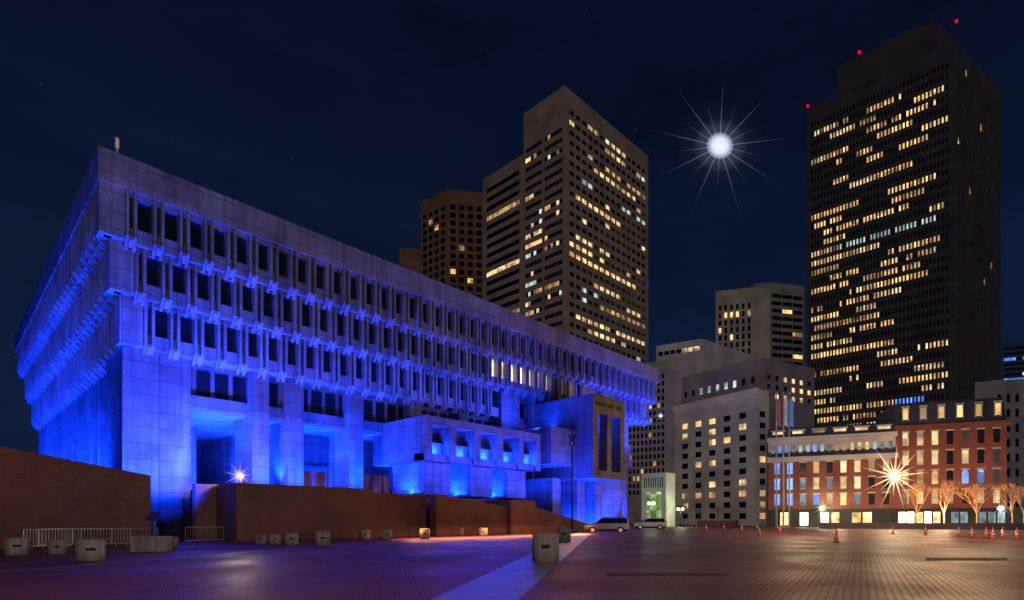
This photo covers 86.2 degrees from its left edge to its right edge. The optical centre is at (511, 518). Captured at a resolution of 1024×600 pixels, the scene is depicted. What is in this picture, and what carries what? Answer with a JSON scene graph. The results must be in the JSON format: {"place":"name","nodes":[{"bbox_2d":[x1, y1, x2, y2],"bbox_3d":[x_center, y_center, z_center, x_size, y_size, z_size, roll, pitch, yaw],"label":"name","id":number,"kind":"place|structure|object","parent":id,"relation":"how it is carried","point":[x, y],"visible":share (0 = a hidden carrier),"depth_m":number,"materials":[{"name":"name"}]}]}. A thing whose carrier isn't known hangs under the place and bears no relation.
{"place":"outdoors","nodes":[
{"label":"outdoors","id":0,"kind":"place"},
{"bbox_2d":[0,532,590,599],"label":"paved path","id":1,"kind":"structure","parent":0,"point":[517,579],"depth_m":14.43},
{"bbox_2d":[532,533,558,561],"bbox_3d":[1.262,1.070,20.569,1.000,1.060,1.000,0,0,43],"label":"bollard","id":2,"kind":"object","parent":1,"relation":"on","point":[545,547],"visible":1,"depth_m":20.14,"materials":[{"name":"concrete"}]},
{"bbox_2d":[556,527,570,541],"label":"concrete block","id":3,"kind":"structure","parent":1,"relation":"on","point":[564,533],"depth_m":37.76,"materials":[{"name":"concrete"}]},
{"bbox_2d":[0,525,1023,599],"bbox_3d":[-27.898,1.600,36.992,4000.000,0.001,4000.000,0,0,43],"label":"ground","id":4,"kind":"structure","parent":0,"point":[797,563],"depth_m":17.68,"materials":[{"name":"brick"}]},
{"bbox_2d":[3,537,29,555],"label":"concrete block","id":5,"kind":"structure","parent":4,"relation":"on","point":[13,546],"depth_m":23.97,"materials":[{"name":"concrete"}]},
{"bbox_2d":[23,528,72,549],"bbox_3d":[-24.767,1.064,29.304,0.600,1.072,2.358,0,0,21],"label":"barrier","id":6,"kind":"object","parent":4,"relation":"on","point":[45,529],"visible":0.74,"depth_m":28.82,"materials":[{"name":"silver metal"}]},
{"bbox_2d":[47,540,66,553],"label":"concrete block","id":7,"kind":"structure","parent":4,"relation":"on","point":[56,546],"depth_m":24.73,"materials":[{"name":"concrete"}]},
{"bbox_2d":[38,528,91,547],"bbox_3d":[-24.914,1.064,30.560,0.600,1.072,2.346,0,0,41],"label":"barrier","id":8,"kind":"object","parent":4,"relation":"on","point":[65,534],"visible":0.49,"depth_m":30.54,"materials":[{"name":"silver metal"}]},
{"bbox_2d":[75,539,105,560],"bbox_3d":[-16.298,1.195,21.177,0.958,0.810,0.950,0,0,43],"label":"bollard","id":9,"kind":"object","parent":4,"relation":"on","point":[90,549],"visible":0.99,"depth_m":20.82,"materials":[{"name":"concrete"}]},
{"bbox_2d":[81,528,130,545],"bbox_3d":[-23.294,1.064,31.459,0.600,1.072,2.344,0,0,43],"label":"barrier","id":10,"kind":"object","parent":4,"relation":"on","point":[109,534],"visible":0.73,"depth_m":31.55,"materials":[{"name":"silver metal"}]},
{"bbox_2d":[111,528,157,546],"bbox_3d":[-22.303,1.064,32.412,0.600,1.072,2.346,0,0,41],"label":"barrier","id":11,"kind":"object","parent":4,"relation":"on","point":[126,534],"visible":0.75,"depth_m":32.06,"materials":[{"name":"silver metal"}]},
{"bbox_2d":[130,511,171,551],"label":"sign plinth","id":12,"kind":"structure","parent":4,"relation":"on","point":[152,542],"depth_m":26.58,"materials":[{"name":"concrete"}]},
{"bbox_2d":[172,537,178,548],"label":"concrete block","id":13,"kind":"structure","parent":4,"relation":"on","point":[175,542],"depth_m":29.34,"materials":[{"name":"concrete"}]},
{"bbox_2d":[185,527,223,542],"bbox_3d":[-20.690,1.064,36.883,2.346,1.072,0.600,0,0,-44],"label":"barrier","id":14,"kind":"object","parent":4,"relation":"on","point":[202,534],"visible":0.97,"depth_m":36.59,"materials":[{"name":"silver metal"}]},
{"bbox_2d":[255,534,266,544],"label":"concrete block","id":15,"kind":"structure","parent":4,"relation":"on","point":[260,539],"depth_m":34.22,"materials":[{"name":"concrete"}]},
{"bbox_2d":[269,534,280,544],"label":"concrete block","id":16,"kind":"structure","parent":4,"relation":"on","point":[274,539],"depth_m":34.21,"materials":[{"name":"concrete"}]},
{"bbox_2d":[285,533,298,544],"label":"concrete block","id":17,"kind":"structure","parent":4,"relation":"on","point":[291,538],"depth_m":33.10,"materials":[{"name":"concrete"}]},
{"bbox_2d":[0,446,597,548],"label":"brick wall","id":18,"kind":"structure","parent":4,"relation":"on","point":[39,491],"depth_m":40.16,"materials":[{"name":"brown brick"}]},
{"bbox_2d":[315,531,329,545],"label":"concrete block","id":19,"kind":"structure","parent":4,"relation":"on","point":[322,538],"depth_m":32.05,"materials":[{"name":"concrete"}]},
{"bbox_2d":[15,145,658,539],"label":"city hall","id":20,"kind":"structure","parent":4,"relation":"on","point":[175,337],"depth_m":51.27,"materials":[{"name":"concrete"}]},
{"bbox_2d":[115,137,118,152],"bbox_3d":[-27.797,-26.000,38.551,0.228,1.600,0.240,0,0,43],"label":"roof antenna","id":21,"kind":"object","parent":20,"relation":"on","point":[117,143],"visible":0.75,"depth_m":38.47,"materials":[{"name":"white metal"}]},
{"bbox_2d":[360,530,369,538],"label":"concrete block","id":22,"kind":"structure","parent":4,"relation":"on","point":[364,534],"depth_m":43.35,"materials":[{"name":"concrete"}]},
{"bbox_2d":[381,530,391,539],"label":"concrete block","id":23,"kind":"structure","parent":4,"relation":"on","point":[386,534],"depth_m":40.80,"materials":[{"name":"concrete"}]},
{"bbox_2d":[420,529,429,538],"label":"concrete block","id":24,"kind":"structure","parent":4,"relation":"on","point":[424,533],"depth_m":43.31,"materials":[{"name":"concrete"}]},
{"bbox_2d":[280,528,583,540],"bbox_3d":[-4.386,1.350,51.490,0.070,0.500,38.450,0,0,43],"label":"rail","id":25,"kind":"object","parent":4,"relation":"on","point":[432,531],"visible":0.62,"depth_m":49.14,"materials":[{"name":"black metal"}]},
{"bbox_2d":[399,190,482,298],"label":"building","id":26,"kind":"structure","parent":4,"relation":"on","point":[449,252],"depth_m":251.96,"materials":[{"name":"brown concrete"}]},
{"bbox_2d":[460,527,463,534],"bbox_3d":[-5.080,1.210,53.480,0.800,0.780,0.800,0,0,43],"label":"bollard","id":27,"kind":"object","parent":4,"relation":"on","point":[461,530],"visible":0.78,"depth_m":53.17,"materials":[{"name":"concrete"}]},
{"bbox_2d":[479,528,487,535],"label":"concrete block","id":28,"kind":"structure","parent":4,"relation":"on","point":[483,531],"depth_m":50.60,"materials":[{"name":"concrete"}]},
{"bbox_2d":[483,85,647,362],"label":"skyscraper","id":29,"kind":"structure","parent":4,"relation":"on","point":[565,221],"depth_m":203.05,"materials":[{"name":"beige concrete"}]},
{"bbox_2d":[568,433,575,532],"bbox_3d":[6.816,-4.050,61.951,0.900,11.300,1.000,0,0,43],"label":"light mast","id":30,"kind":"object","parent":4,"relation":"on","point":[571,442],"visible":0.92,"depth_m":61.87,"materials":[{"name":"black metal"}]},
{"bbox_2d":[627,368,679,524],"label":"office building","id":31,"kind":"structure","parent":4,"relation":"on","point":[653,446],"depth_m":151.68,"materials":[{"name":"grey concrete"}]},
{"bbox_2d":[641,472,674,526],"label":"pavilion","id":32,"kind":"structure","parent":4,"relation":"on","point":[658,489],"depth_m":115.71,"materials":[{"name":"white concrete"}]},
{"bbox_2d":[644,359,695,404],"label":"white block","id":33,"kind":"structure","parent":4,"relation":"on","point":[686,368],"depth_m":161.25,"materials":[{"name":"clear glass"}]},
{"bbox_2d":[677,508,683,526],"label":"green lamp","id":34,"kind":"object","parent":4,"relation":"on","point":[682,509],"visible":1,"depth_m":111.95,"materials":[{"name":"black metal"}]},
{"bbox_2d":[678,504,687,525],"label":"dark tree","id":35,"kind":"object","parent":4,"relation":"on","point":[680,507],"visible":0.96,"depth_m":116.67,"materials":[{"name":"brown plant"}]},
{"bbox_2d":[711,507,724,519],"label":"dark tree","id":36,"kind":"object","parent":4,"relation":"on","point":[721,509],"visible":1,"depth_m":111.93,"materials":[{"name":"brown plant"}]},
{"bbox_2d":[676,389,768,525],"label":"office building","id":37,"kind":"structure","parent":4,"relation":"on","point":[721,460],"depth_m":137.42,"materials":[{"name":"grey concrete"}]},
{"bbox_2d":[674,406,756,423],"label":"roof ledge","id":38,"kind":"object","parent":37,"relation":"attached to","point":[721,413],"depth_m":139.10,"materials":[{"name":"grey concrete"}]},
{"bbox_2d":[673,387,758,410],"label":"roof ledge","id":39,"kind":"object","parent":37,"relation":"attached to","point":[755,390],"depth_m":138.11,"materials":[{"name":"grey concrete"}]},
{"bbox_2d":[716,287,769,358],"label":"beige tower","id":40,"kind":"structure","parent":4,"relation":"on","point":[742,319],"depth_m":233.59,"materials":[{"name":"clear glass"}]},
{"bbox_2d":[682,358,814,428],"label":"office building","id":41,"kind":"structure","parent":4,"relation":"on","point":[773,377],"depth_m":147.48,"materials":[{"name":"grey concrete"}]},
{"bbox_2d":[754,282,803,365],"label":"office building","id":42,"kind":"structure","parent":4,"relation":"on","point":[786,323],"depth_m":240.01,"materials":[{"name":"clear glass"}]},
{"bbox_2d":[775,392,792,527],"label":"flagpoles","id":43,"kind":"object","parent":4,"relation":"on","point":[778,411],"visible":0.99,"depth_m":98.91,"materials":[{"name":"metal"}]},
{"bbox_2d":[606,558,1007,575],"bbox_3d":[11.509,1.596,18.888,19.162,0.001,2.208,0,0,-24],"label":"dark paving patch","id":44,"kind":"object","parent":4,"relation":"on","point":[727,574],"depth_m":16.02,"materials":[{"name":"brown brick"}]},
{"bbox_2d":[767,422,898,526],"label":"brick building","id":45,"kind":"structure","parent":4,"relation":"on","point":[849,486],"depth_m":109.20,"materials":[{"name":"brick"}]},
{"bbox_2d":[767,424,897,453],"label":"upper storey","id":46,"kind":"object","parent":45,"relation":"on","point":[859,441],"visible":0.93,"depth_m":109.35,"materials":[{"name":"concrete"}]},
{"bbox_2d":[834,528,838,541],"bbox_3d":[22.232,1.125,37.530,0.401,0.950,0.401,0,0,43],"label":"cone","id":47,"kind":"object","parent":4,"relation":"on","point":[836,539],"visible":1,"depth_m":37.45,"materials":[{"name":"orange"}]},
{"bbox_2d":[900,484,934,522],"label":"lit tree","id":48,"kind":"object","parent":4,"relation":"on","point":[915,492],"visible":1,"depth_m":92.75,"materials":[{"name":"brown plant"}]},
{"bbox_2d":[877,397,1010,522],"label":"brick building","id":49,"kind":"structure","parent":4,"relation":"on","point":[964,442],"depth_m":101.92,"materials":[{"name":"brick"}]},
{"bbox_2d":[932,479,963,522],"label":"lit tree","id":50,"kind":"object","parent":4,"relation":"on","point":[945,491],"visible":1,"depth_m":91.75,"materials":[{"name":"brown plant"}]},
{"bbox_2d":[955,482,1000,522],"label":"lit tree","id":51,"kind":"object","parent":4,"relation":"on","point":[974,494],"visible":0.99,"depth_m":90.86,"materials":[{"name":"brown plant"}]},
{"bbox_2d":[990,528,995,538],"bbox_3d":[38.670,1.150,44.016,0.380,0.900,0.380,0,0,43],"label":"cone","id":52,"kind":"object","parent":4,"relation":"on","point":[993,535],"visible":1,"depth_m":43.95,"materials":[{"name":"orange plastic"}]},
{"bbox_2d":[975,379,1023,522],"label":"office building","id":53,"kind":"structure","parent":4,"relation":"on","point":[1011,392],"depth_m":148.86,"materials":[{"name":"grey concrete"}]},
{"bbox_2d":[993,483,1023,522],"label":"lit tree","id":54,"kind":"object","parent":4,"relation":"on","point":[1011,492],"visible":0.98,"depth_m":90.06,"materials":[{"name":"brown plant"}]},
{"bbox_2d":[1001,341,1023,379],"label":"office building","id":55,"kind":"structure","parent":4,"relation":"on","point":[1012,360],"depth_m":258.53,"materials":[{"name":"black"}]},
{"bbox_2d":[1014,528,1019,538],"bbox_3d":[40.593,1.150,44.016,0.380,0.900,0.380,0,0,43],"label":"cone","id":56,"kind":"object","parent":4,"relation":"on","point":[1016,535],"visible":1,"depth_m":43.95,"materials":[{"name":"orange plastic"}]},
{"bbox_2d":[1015,488,1023,522],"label":"lit tree","id":57,"kind":"object","parent":4,"relation":"on","point":[1018,499],"visible":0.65,"depth_m":95.75,"materials":[{"name":"brown plant"}]},
{"bbox_2d":[0,0,1023,452],"label":"sky","id":58,"kind":"structure","parent":0,"point":[336,120],"materials":[{"name":"blue"}]},
{"bbox_2d":[656,339,753,373],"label":"white block","id":59,"kind":"structure","parent":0,"point":[705,355],"depth_m":171.86,"materials":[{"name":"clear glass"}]},
{"bbox_2d":[696,520,1023,529],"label":"sidewalk","id":60,"kind":"structure","parent":0,"point":[822,525],"depth_m":86.75,"materials":[{"name":"brown brick"}]},
{"bbox_2d":[807,18,1000,426],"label":"black tower","id":61,"kind":"structure","parent":0,"point":[903,217],"depth_m":221.84,"materials":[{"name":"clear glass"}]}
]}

